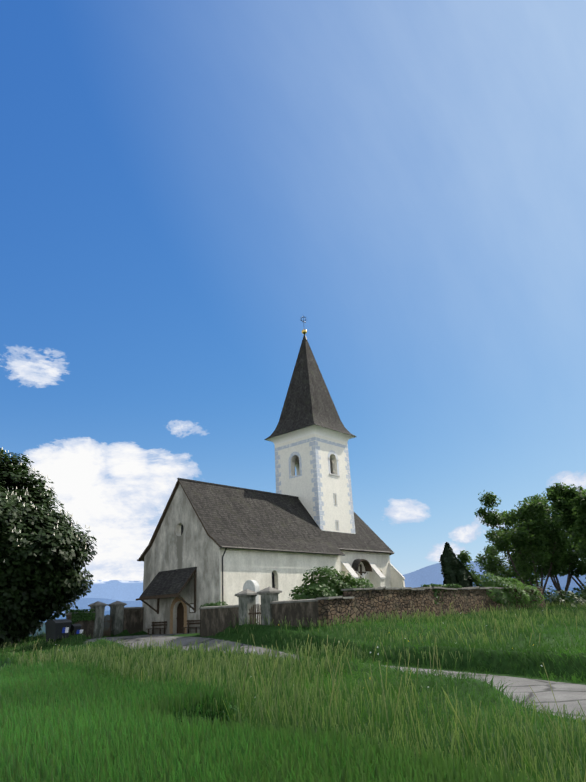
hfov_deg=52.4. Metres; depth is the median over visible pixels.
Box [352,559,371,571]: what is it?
crucifix hood
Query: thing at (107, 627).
yard gate
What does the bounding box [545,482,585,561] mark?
ash tree leaves
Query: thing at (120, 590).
mountain range
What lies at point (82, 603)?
mountain range
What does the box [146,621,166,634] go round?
bench
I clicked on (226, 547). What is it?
nave gutter
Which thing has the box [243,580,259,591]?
memorial top
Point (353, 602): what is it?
yard wall
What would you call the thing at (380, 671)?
dry meadow stalks
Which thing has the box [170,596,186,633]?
door surround
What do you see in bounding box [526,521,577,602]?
ash tree trunk
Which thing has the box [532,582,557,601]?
undergrowth bush
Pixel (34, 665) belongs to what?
wheat grass
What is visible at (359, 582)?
yard shrub leaves
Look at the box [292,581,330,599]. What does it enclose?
yard shrub leaves
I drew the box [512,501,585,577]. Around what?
ash tree leaves
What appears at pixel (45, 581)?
chestnut tree
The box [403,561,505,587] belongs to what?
mountain range
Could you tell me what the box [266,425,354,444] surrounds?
tower cornice
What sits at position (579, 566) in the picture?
ash tree leaves
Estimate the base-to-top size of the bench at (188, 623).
1.000 m
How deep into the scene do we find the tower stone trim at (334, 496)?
59.14 m
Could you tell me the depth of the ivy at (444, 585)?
37.54 m
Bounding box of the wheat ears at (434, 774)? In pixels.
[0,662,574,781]
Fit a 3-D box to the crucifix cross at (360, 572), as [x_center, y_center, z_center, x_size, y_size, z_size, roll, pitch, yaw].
[6.630,18.989,56.601,0.140,4.850,1.900,-20,-26,38]
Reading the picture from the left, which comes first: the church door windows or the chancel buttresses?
the church door windows
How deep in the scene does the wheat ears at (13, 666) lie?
14.43 m
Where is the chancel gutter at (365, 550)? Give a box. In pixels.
[338,548,393,553]
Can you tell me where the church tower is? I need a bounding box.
[275,434,355,533]
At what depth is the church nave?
46.56 m
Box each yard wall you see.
[66,601,143,637]
[199,587,325,636]
[316,586,545,626]
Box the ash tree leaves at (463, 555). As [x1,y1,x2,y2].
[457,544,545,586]
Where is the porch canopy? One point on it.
(168, 584)
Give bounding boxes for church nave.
[142,484,340,633]
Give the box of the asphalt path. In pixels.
[82,633,585,718]
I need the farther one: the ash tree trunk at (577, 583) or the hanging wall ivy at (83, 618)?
the ash tree trunk at (577, 583)
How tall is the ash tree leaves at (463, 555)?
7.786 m
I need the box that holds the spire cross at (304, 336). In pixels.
[300,316,306,339]
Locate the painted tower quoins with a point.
(317, 499)
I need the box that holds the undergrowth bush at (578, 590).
[551,583,585,602]
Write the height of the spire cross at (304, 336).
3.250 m
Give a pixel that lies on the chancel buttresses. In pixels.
(378, 577)
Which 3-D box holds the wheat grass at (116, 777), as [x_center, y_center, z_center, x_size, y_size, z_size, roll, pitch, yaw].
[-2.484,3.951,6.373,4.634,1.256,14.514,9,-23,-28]
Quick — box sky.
[0,0,585,580]
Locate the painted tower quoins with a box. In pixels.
[275,437,354,533]
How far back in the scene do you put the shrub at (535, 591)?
46.67 m
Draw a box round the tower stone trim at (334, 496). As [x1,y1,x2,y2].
[328,457,339,530]
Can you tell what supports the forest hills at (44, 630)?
on the ground at (261, 634)
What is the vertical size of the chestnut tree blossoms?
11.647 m
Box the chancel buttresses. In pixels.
[341,562,404,587]
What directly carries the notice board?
attached to the church nave
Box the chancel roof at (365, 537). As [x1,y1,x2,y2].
[323,512,392,554]
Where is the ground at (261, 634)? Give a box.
[0,605,585,781]
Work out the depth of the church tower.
59.77 m
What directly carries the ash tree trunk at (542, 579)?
on the ground at (261, 634)
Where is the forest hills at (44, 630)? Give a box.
[28,592,581,635]
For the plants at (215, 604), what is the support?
attached to the yard wall at (214, 620)
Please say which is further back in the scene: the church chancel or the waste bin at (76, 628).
the church chancel
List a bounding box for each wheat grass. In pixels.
[0,653,79,670]
[0,661,532,781]
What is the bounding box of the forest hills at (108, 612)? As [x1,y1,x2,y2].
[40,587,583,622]
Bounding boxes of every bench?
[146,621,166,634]
[182,620,199,633]
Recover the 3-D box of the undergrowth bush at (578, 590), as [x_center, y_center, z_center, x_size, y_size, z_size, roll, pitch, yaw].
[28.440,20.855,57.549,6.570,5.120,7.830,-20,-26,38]
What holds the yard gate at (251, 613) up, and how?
attached to the yard wall at (214, 620)
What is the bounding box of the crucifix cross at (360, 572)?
[356,564,367,585]
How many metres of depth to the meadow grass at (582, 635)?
25.30 m
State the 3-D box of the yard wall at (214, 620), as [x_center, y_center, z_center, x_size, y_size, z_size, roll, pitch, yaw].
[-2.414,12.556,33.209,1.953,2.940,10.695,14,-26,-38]
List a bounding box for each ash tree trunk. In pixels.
[490,504,555,594]
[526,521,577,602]
[566,533,584,591]
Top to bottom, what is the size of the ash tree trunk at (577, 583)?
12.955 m
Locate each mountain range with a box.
[53,573,585,614]
[79,580,142,600]
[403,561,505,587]
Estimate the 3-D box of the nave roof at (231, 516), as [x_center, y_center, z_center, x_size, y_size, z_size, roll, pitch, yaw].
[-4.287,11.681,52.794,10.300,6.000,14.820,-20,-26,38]
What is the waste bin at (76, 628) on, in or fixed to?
on the meadow grass at (582, 635)
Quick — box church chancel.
[340,550,390,587]
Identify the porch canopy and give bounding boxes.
[136,567,196,613]
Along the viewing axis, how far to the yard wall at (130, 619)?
46.01 m
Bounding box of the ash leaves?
[474,485,576,583]
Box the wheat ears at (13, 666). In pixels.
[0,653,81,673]
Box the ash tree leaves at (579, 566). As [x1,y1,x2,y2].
[529,502,585,578]
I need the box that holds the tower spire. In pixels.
[264,340,355,441]
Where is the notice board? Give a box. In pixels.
[189,603,195,612]
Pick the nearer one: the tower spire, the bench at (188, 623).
the bench at (188, 623)
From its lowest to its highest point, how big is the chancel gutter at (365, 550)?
0.139 m
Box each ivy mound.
[481,572,529,609]
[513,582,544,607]
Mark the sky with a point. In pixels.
(184, 183)
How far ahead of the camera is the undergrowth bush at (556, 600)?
49.11 m
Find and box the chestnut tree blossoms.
[0,447,94,570]
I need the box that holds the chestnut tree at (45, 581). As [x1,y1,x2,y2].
[0,448,96,647]
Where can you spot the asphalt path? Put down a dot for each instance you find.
(568, 695)
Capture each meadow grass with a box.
[0,606,585,672]
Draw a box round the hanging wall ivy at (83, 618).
[67,609,95,623]
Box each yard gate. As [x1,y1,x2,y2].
[103,615,111,635]
[248,604,260,624]
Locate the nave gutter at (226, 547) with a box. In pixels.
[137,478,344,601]
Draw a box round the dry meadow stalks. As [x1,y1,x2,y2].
[2,600,585,781]
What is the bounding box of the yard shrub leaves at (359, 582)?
[336,575,372,594]
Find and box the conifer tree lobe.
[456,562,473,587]
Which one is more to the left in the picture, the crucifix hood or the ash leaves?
the crucifix hood
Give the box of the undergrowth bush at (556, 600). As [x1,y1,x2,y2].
[545,590,585,608]
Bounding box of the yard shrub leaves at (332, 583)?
[288,566,357,599]
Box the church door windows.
[176,524,312,633]
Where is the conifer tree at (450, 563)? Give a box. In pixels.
[439,542,460,587]
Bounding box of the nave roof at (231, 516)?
[138,479,343,560]
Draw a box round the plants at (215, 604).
[200,601,227,606]
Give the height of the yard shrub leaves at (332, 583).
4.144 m
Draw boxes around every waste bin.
[45,619,71,641]
[69,624,82,635]
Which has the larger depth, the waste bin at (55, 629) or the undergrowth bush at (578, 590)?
the undergrowth bush at (578, 590)
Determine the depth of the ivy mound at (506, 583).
43.77 m
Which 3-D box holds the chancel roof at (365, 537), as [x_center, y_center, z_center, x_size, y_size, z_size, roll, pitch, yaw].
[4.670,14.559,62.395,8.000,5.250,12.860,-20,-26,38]
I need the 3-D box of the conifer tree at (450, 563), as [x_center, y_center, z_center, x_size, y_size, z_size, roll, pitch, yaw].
[15.160,17.750,56.415,3.615,6.813,3.588,-20,-26,38]

